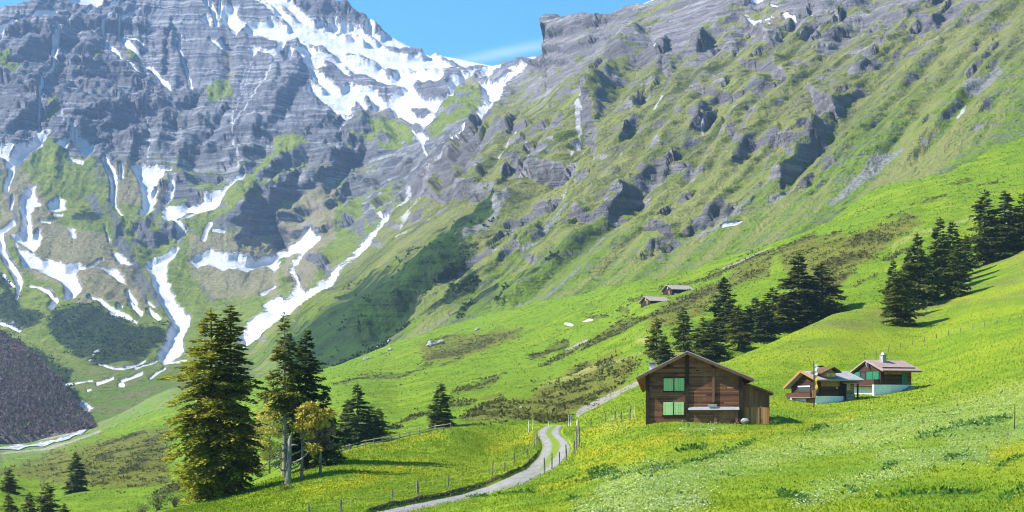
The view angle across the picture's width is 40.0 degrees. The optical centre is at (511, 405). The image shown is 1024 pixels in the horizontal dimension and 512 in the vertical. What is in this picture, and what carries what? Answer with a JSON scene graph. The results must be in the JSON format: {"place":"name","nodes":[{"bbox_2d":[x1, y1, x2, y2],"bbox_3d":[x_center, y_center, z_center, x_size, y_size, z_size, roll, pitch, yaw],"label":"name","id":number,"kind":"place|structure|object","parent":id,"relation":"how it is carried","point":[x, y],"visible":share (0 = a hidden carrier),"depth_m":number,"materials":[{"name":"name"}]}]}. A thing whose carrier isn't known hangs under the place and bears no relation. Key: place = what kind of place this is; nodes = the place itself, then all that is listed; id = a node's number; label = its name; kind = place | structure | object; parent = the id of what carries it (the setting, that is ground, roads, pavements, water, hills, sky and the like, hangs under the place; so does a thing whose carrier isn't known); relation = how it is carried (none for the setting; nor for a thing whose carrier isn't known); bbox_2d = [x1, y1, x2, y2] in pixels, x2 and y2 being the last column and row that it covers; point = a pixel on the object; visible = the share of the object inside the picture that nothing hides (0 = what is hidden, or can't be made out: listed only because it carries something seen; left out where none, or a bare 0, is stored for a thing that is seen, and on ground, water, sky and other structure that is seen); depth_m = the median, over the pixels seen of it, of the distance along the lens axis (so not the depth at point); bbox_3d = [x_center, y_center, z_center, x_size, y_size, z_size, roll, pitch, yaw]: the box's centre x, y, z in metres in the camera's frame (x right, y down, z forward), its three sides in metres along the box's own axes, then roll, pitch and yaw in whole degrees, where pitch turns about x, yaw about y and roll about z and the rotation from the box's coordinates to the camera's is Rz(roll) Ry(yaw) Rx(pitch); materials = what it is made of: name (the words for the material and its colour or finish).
{"place":"outdoors","nodes":[
{"label":"outdoors","id":0,"kind":"place"},
{"bbox_2d":[0,429,86,449],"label":"stream","id":1,"kind":"structure","parent":0,"point":[40,444],"depth_m":901.98,"materials":[{"name":"white liquid"}]},
{"bbox_2d":[0,334,89,443],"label":"wooded hill","id":2,"kind":"structure","parent":0,"point":[19,439],"depth_m":976.45,"materials":[{"name":"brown plant"}]},
{"bbox_2d":[0,329,96,438],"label":"leafless wood","id":3,"kind":"object","parent":2,"relation":"on","point":[68,404],"visible":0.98,"depth_m":1051.60,"materials":[{"name":"grey plant"}]},
{"bbox_2d":[0,0,650,65],"label":"sky","id":4,"kind":"structure","parent":0,"point":[486,32],"materials":[{"name":"blue"}]},
{"bbox_2d":[377,425,571,511],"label":"path","id":5,"kind":"structure","parent":0,"point":[553,447],"depth_m":141.49,"materials":[{"name":"grey gravel"}]},
{"bbox_2d":[0,0,1023,422],"bbox_3d":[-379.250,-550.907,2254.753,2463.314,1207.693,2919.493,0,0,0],"label":"mountain","id":6,"kind":"structure","parent":0,"point":[262,166],"depth_m":1547.67,"materials":[{"name":"grey stone"}]},
{"bbox_2d":[0,191,558,388],"bbox_3d":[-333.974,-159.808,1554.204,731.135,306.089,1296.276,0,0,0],"label":"alder thicket","id":7,"kind":"object","parent":6,"relation":"on","point":[455,290],"visible":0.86,"depth_m":1396.17,"materials":[{"name":"green plant"}]},
{"bbox_2d":[0,137,1023,511],"bbox_3d":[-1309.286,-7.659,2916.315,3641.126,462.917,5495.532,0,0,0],"label":"hillside","id":8,"kind":"structure","parent":0,"point":[864,299],"depth_m":523.39,"materials":[{"name":"green plant"}]},
{"bbox_2d":[0,493,19,511],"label":"spruce tree","id":9,"kind":"object","parent":8,"relation":"on","point":[10,506],"visible":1,"depth_m":244.97,"materials":[{"name":"green plant"}]},
{"bbox_2d":[0,468,24,494],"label":"spruce tree","id":10,"kind":"object","parent":8,"relation":"on","point":[10,485],"visible":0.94,"depth_m":324.90,"materials":[{"name":"green plant"}]},
{"bbox_2d":[17,492,37,511],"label":"spruce tree","id":11,"kind":"object","parent":8,"relation":"on","point":[31,505],"visible":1,"depth_m":251.79,"materials":[{"name":"green plant"}]},
{"bbox_2d":[38,466,50,489],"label":"leafless tree","id":12,"kind":"object","parent":8,"relation":"on","point":[42,488],"visible":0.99,"depth_m":346.40,"materials":[{"name":"grey plant"}]},
{"bbox_2d":[35,482,63,511],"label":"spruce tree","id":13,"kind":"object","parent":8,"relation":"on","point":[47,506],"visible":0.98,"depth_m":252.59,"materials":[{"name":"green plant"}]},
{"bbox_2d":[59,504,69,511],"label":"spruce tree","id":14,"kind":"object","parent":8,"relation":"on","point":[64,509],"visible":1,"depth_m":242.38,"materials":[{"name":"green plant"}]},
{"bbox_2d":[62,452,89,494],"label":"spruce tree","id":15,"kind":"object","parent":8,"relation":"on","point":[77,485],"visible":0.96,"depth_m":317.52,"materials":[{"name":"green plant"}]},
{"bbox_2d":[129,501,155,511],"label":"bush","id":16,"kind":"object","parent":8,"relation":"on","point":[143,509],"visible":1,"depth_m":245.27,"materials":[{"name":"green plant"}]},
{"bbox_2d":[142,489,170,510],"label":"bush","id":17,"kind":"object","parent":8,"relation":"on","point":[156,500],"visible":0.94,"depth_m":248.42,"materials":[{"name":"green plant"}]},
{"bbox_2d":[163,490,185,506],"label":"bush","id":18,"kind":"object","parent":8,"relation":"on","point":[174,502],"visible":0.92,"depth_m":251.70,"materials":[{"name":"green plant"}]},
{"bbox_2d":[244,399,287,475],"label":"broadleaf tree","id":19,"kind":"object","parent":8,"relation":"on","point":[266,442],"visible":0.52,"depth_m":263.69,"materials":[{"name":"green plant"}]},
{"bbox_2d":[334,399,356,441],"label":"spruce tree","id":20,"kind":"object","parent":8,"relation":"on","point":[341,416],"visible":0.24,"depth_m":244.87,"materials":[{"name":"green plant"}]},
{"bbox_2d":[337,383,378,448],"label":"spruce tree","id":21,"kind":"object","parent":8,"relation":"on","point":[363,416],"visible":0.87,"depth_m":239.27,"materials":[{"name":"green plant"}]},
{"bbox_2d":[355,405,385,437],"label":"spruce tree","id":22,"kind":"object","parent":8,"relation":"on","point":[375,421],"visible":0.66,"depth_m":241.67,"materials":[{"name":"green plant"}]},
{"bbox_2d":[372,408,396,438],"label":"spruce tree","id":23,"kind":"object","parent":8,"relation":"on","point":[381,418],"visible":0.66,"depth_m":244.60,"materials":[{"name":"green plant"}]},
{"bbox_2d":[426,340,437,346],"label":"boulder","id":24,"kind":"object","parent":8,"relation":"on","point":[430,343],"visible":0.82,"depth_m":766.76,"materials":[{"name":"grey stone"}]},
{"bbox_2d":[429,409,447,427],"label":"spruce tree","id":25,"kind":"object","parent":8,"relation":"on","point":[437,419],"visible":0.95,"depth_m":259.22,"materials":[{"name":"green plant"}]},
{"bbox_2d":[427,383,455,428],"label":"spruce tree","id":26,"kind":"object","parent":8,"relation":"on","point":[437,405],"visible":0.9,"depth_m":260.77,"materials":[{"name":"green plant"}]},
{"bbox_2d":[0,155,1022,511],"bbox_3d":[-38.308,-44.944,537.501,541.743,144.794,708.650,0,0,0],"label":"dwarf scrub","id":27,"kind":"object","parent":8,"relation":"on","point":[560,405],"visible":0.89,"depth_m":457.68,"materials":[{"name":"green plant"}]},
{"bbox_2d":[0,139,1023,511],"bbox_3d":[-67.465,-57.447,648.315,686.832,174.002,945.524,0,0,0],"label":"pasture tussocks","id":28,"kind":"object","parent":8,"relation":"on","point":[576,329],"visible":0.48,"depth_m":522.10,"materials":[{"name":"green plant"}]},
{"bbox_2d":[638,296,668,307],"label":"hut","id":29,"kind":"object","parent":8,"relation":"on","point":[645,301],"visible":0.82,"depth_m":528.95,"materials":[{"name":"grey wood"}]},
{"bbox_2d":[643,318,666,361],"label":"spruce tree","id":30,"kind":"object","parent":8,"relation":"on","point":[652,340],"visible":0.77,"depth_m":315.49,"materials":[{"name":"green plant"}]},
{"bbox_2d":[652,335,676,363],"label":"spruce tree","id":31,"kind":"object","parent":8,"relation":"on","point":[664,355],"visible":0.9,"depth_m":308.72,"materials":[{"name":"green plant"}]},
{"bbox_2d":[660,285,692,294],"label":"hut","id":32,"kind":"object","parent":8,"relation":"on","point":[671,289],"visible":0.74,"depth_m":548.22,"materials":[{"name":"grey wood"}]},
{"bbox_2d":[669,306,696,352],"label":"spruce tree","id":33,"kind":"object","parent":8,"relation":"on","point":[682,329],"visible":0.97,"depth_m":328.61,"materials":[{"name":"green plant"}]},
{"bbox_2d":[689,317,726,357],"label":"spruce tree","id":34,"kind":"object","parent":8,"relation":"on","point":[700,330],"visible":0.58,"depth_m":324.31,"materials":[{"name":"green plant"}]},
{"bbox_2d":[694,321,728,362],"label":"spruce tree","id":35,"kind":"object","parent":8,"relation":"on","point":[717,348],"visible":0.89,"depth_m":320.43,"materials":[{"name":"green plant"}]},
{"bbox_2d":[703,276,737,338],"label":"spruce tree","id":36,"kind":"object","parent":8,"relation":"on","point":[716,309],"visible":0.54,"depth_m":366.56,"materials":[{"name":"green plant"}]},
{"bbox_2d":[720,350,738,359],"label":"bush","id":37,"kind":"object","parent":8,"relation":"on","point":[729,356],"visible":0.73,"depth_m":327.38,"materials":[{"name":"green plant"}]},
{"bbox_2d":[716,296,744,339],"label":"spruce tree","id":38,"kind":"object","parent":8,"relation":"on","point":[724,323],"visible":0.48,"depth_m":363.30,"materials":[{"name":"green plant"}]},
{"bbox_2d":[723,304,761,350],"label":"spruce tree","id":39,"kind":"object","parent":8,"relation":"on","point":[740,341],"visible":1,"depth_m":343.88,"materials":[{"name":"green plant"}]},
{"bbox_2d":[740,306,766,336],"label":"spruce tree","id":40,"kind":"object","parent":8,"relation":"on","point":[748,310],"visible":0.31,"depth_m":369.20,"materials":[{"name":"green plant"}]},
{"bbox_2d":[746,297,762,328],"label":"spruce tree","id":41,"kind":"object","parent":8,"relation":"on","point":[755,300],"visible":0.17,"depth_m":378.58,"materials":[{"name":"green plant"}]},
{"bbox_2d":[749,300,781,343],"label":"spruce tree","id":42,"kind":"object","parent":8,"relation":"on","point":[764,336],"visible":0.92,"depth_m":356.46,"materials":[{"name":"green plant"}]},
{"bbox_2d":[753,287,796,329],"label":"spruce tree","id":43,"kind":"object","parent":8,"relation":"on","point":[769,295],"visible":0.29,"depth_m":376.16,"materials":[{"name":"green plant"}]},
{"bbox_2d":[761,293,811,331],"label":"spruce tree","id":44,"kind":"object","parent":8,"relation":"on","point":[789,312],"visible":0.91,"depth_m":368.77,"materials":[{"name":"green plant"}]},
{"bbox_2d":[773,252,826,328],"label":"spruce tree","id":45,"kind":"object","parent":8,"relation":"on","point":[791,282],"visible":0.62,"depth_m":373.15,"materials":[{"name":"green plant"}]},
{"bbox_2d":[794,276,829,327],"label":"spruce tree","id":46,"kind":"object","parent":8,"relation":"on","point":[804,312],"visible":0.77,"depth_m":371.19,"materials":[{"name":"green plant"}]},
{"bbox_2d":[811,260,847,318],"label":"spruce tree","id":47,"kind":"object","parent":8,"relation":"on","point":[831,292],"visible":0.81,"depth_m":374.78,"materials":[{"name":"green plant"}]},
{"bbox_2d":[166,249,1023,511],"bbox_3d":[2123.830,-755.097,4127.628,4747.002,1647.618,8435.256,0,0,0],"label":"meadow","id":48,"kind":"structure","parent":0,"point":[1013,260],"depth_m":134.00,"materials":[{"name":"green plant"}]},
{"bbox_2d":[156,309,262,504],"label":"spruce tree","id":49,"kind":"object","parent":48,"relation":"on","point":[191,471],"visible":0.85,"depth_m":127.37,"materials":[{"name":"green plant"}]},
{"bbox_2d":[187,304,268,496],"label":"spruce tree","id":50,"kind":"object","parent":48,"relation":"on","point":[241,388],"visible":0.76,"depth_m":127.85,"materials":[{"name":"green plant"}]},
{"bbox_2d":[260,432,307,483],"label":"dead tree","id":51,"kind":"object","parent":48,"relation":"on","point":[289,467],"visible":0.98,"depth_m":126.16,"materials":[{"name":"grey wood"}]},
{"bbox_2d":[275,482,293,490],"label":"weed clump","id":52,"kind":"object","parent":48,"relation":"on","point":[286,487],"visible":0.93,"depth_m":120.31,"materials":[{"name":"green plant"}]},
{"bbox_2d":[256,312,319,475],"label":"spruce tree","id":53,"kind":"object","parent":48,"relation":"on","point":[284,397],"visible":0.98,"depth_m":140.47,"materials":[{"name":"green plant"}]},
{"bbox_2d":[271,328,351,467],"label":"spruce tree","id":54,"kind":"object","parent":48,"relation":"on","point":[312,366],"visible":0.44,"depth_m":142.97,"materials":[{"name":"green plant"}]},
{"bbox_2d":[288,401,338,480],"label":"broadleaf tree","id":55,"kind":"object","parent":48,"relation":"on","point":[312,418],"visible":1,"depth_m":127.81,"materials":[{"name":"plant"}]},
{"bbox_2d":[307,421,337,474],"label":"broadleaf tree","id":56,"kind":"object","parent":48,"relation":"on","point":[323,435],"visible":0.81,"depth_m":130.45,"materials":[{"name":"green plant"}]},
{"bbox_2d":[292,388,360,469],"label":"spruce tree","id":57,"kind":"object","parent":48,"relation":"on","point":[332,458],"visible":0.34,"depth_m":142.03,"materials":[{"name":"green plant"}]},
{"bbox_2d":[340,422,450,453],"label":"rail fence","id":58,"kind":"object","parent":48,"relation":"on","point":[382,437],"visible":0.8,"depth_m":176.52,"materials":[{"name":"grey wood"}]},
{"bbox_2d":[307,430,536,511],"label":"wire fence","id":59,"kind":"object","parent":48,"relation":"on","point":[417,489],"visible":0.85,"depth_m":105.22,"materials":[{"name":"grey wood"}]},
{"bbox_2d":[543,426,579,472],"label":"wire fence","id":60,"kind":"object","parent":48,"relation":"on","point":[565,450],"visible":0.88,"depth_m":139.62,"materials":[{"name":"grey wood"}]},
{"bbox_2d":[590,404,635,426],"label":"wire fence","id":61,"kind":"object","parent":48,"relation":"on","point":[629,413],"visible":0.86,"depth_m":156.73,"materials":[{"name":"grey wood"}]},
{"bbox_2d":[237,290,1023,511],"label":"yellow flowers","id":62,"kind":"object","parent":48,"relation":"on","point":[551,469],"visible":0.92,"depth_m":122.29,"materials":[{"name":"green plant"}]},
{"bbox_2d":[636,351,774,424],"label":"brown chalet","id":63,"kind":"object","parent":48,"relation":"on","point":[686,386],"visible":0.91,"depth_m":141.16,"materials":[{"name":"brown wood"}]},
{"bbox_2d":[741,418,748,423],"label":"field stone","id":64,"kind":"object","parent":48,"relation":"on","point":[745,420],"visible":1,"depth_m":140.01,"materials":[{"name":"white stone"}]},
{"bbox_2d":[467,389,1023,511],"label":"dock leaves","id":65,"kind":"object","parent":48,"relation":"on","point":[789,494],"visible":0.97,"depth_m":88.03,"materials":[{"name":"green plant"}]},
{"bbox_2d":[769,418,783,424],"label":"bush","id":66,"kind":"object","parent":48,"relation":"on","point":[774,422],"visible":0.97,"depth_m":140.36,"materials":[{"name":"green plant"}]},
{"bbox_2d":[570,376,1023,511],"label":"white flowers","id":67,"kind":"object","parent":48,"relation":"on","point":[650,497],"visible":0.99,"depth_m":80.40,"materials":[{"name":"white plant"}]},
{"bbox_2d":[812,361,817,407],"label":"flagpole","id":68,"kind":"object","parent":48,"relation":"on","point":[815,378],"visible":0.97,"depth_m":169.92,"materials":[{"name":"yellow fabric"}]},
{"bbox_2d":[783,366,864,403],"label":"hut","id":69,"kind":"object","parent":48,"relation":"on","point":[834,384],"visible":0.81,"depth_m":177.75,"materials":[{"name":"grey wood"}]},
{"bbox_2d":[798,386,809,391],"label":"window","id":70,"kind":"structure","parent":69,"relation":"in","point":[800,388],"depth_m":179.47,"materials":[{"name":"white glass"}]},
{"bbox_2d":[806,398,814,403],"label":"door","id":71,"kind":"structure","parent":69,"relation":"in","point":[810,400],"depth_m":177.66,"materials":[{"name":"brown wood"}]},
{"bbox_2d":[850,352,921,395],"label":"hut","id":72,"kind":"object","parent":48,"relation":"on","point":[882,375],"visible":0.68,"depth_m":185.44,"materials":[{"name":"brown wood"}]},
{"bbox_2d":[878,258,910,314],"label":"spruce tree","id":73,"kind":"object","parent":48,"relation":"on","point":[889,285],"visible":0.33,"depth_m":302.91,"materials":[{"name":"green plant"}]},
{"bbox_2d":[879,269,927,326],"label":"spruce tree","id":74,"kind":"object","parent":48,"relation":"on","point":[900,314],"visible":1,"depth_m":284.67,"materials":[{"name":"green plant"}]},
{"bbox_2d":[900,248,918,293],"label":"spruce tree","id":75,"kind":"object","parent":48,"relation":"on","point":[906,258],"visible":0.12,"depth_m":322.89,"materials":[{"name":"green plant"}]},
{"bbox_2d":[899,232,940,308],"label":"spruce tree","id":76,"kind":"object","parent":48,"relation":"on","point":[921,284],"visible":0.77,"depth_m":318.50,"materials":[{"name":"green plant"}]},
{"bbox_2d":[918,254,942,302],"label":"spruce tree","id":77,"kind":"object","parent":48,"relation":"on","point":[937,276],"visible":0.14,"depth_m":325.81,"materials":[{"name":"green plant"}]},
{"bbox_2d":[918,216,968,293],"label":"spruce tree","id":78,"kind":"object","parent":48,"relation":"on","point":[939,260],"visible":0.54,"depth_m":338.40,"materials":[{"name":"green plant"}]},
{"bbox_2d":[876,315,1021,355],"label":"wire fence","id":79,"kind":"object","parent":48,"relation":"on","point":[943,332],"visible":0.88,"depth_m":253.00,"materials":[{"name":"brown wood"}]},
{"bbox_2d":[935,246,972,300],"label":"spruce tree","id":80,"kind":"object","parent":48,"relation":"on","point":[957,284],"visible":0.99,"depth_m":319.22,"materials":[{"name":"green plant"}]},
{"bbox_2d":[941,220,968,283],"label":"spruce tree","id":81,"kind":"object","parent":48,"relation":"on","point":[953,238],"visible":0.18,"depth_m":351.40,"materials":[{"name":"green plant"}]},
{"bbox_2d":[959,235,978,271],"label":"spruce tree","id":82,"kind":"object","parent":48,"relation":"on","point":[969,261],"visible":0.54,"depth_m":366.58,"materials":[{"name":"green plant"}]},
{"bbox_2d":[954,189,1004,266],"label":"spruce tree","id":83,"kind":"object","parent":48,"relation":"on","point":[979,209],"visible":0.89,"depth_m":382.47,"materials":[{"name":"green plant"}]},
{"bbox_2d":[980,213,1012,261],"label":"spruce tree","id":84,"kind":"object","parent":48,"relation":"on","point":[1001,247],"visible":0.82,"depth_m":381.35,"materials":[{"name":"green plant"}]},
{"bbox_2d":[982,190,1023,261],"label":"spruce tree","id":85,"kind":"object","parent":48,"relation":"on","point":[1011,235],"visible":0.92,"depth_m":380.60,"materials":[{"name":"green plant"}]},
{"bbox_2d":[1006,193,1023,249],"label":"spruce tree","id":86,"kind":"object","parent":48,"relation":"on","point":[1019,210],"visible":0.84,"depth_m":382.48,"materials":[{"name":"green plant"}]}
]}

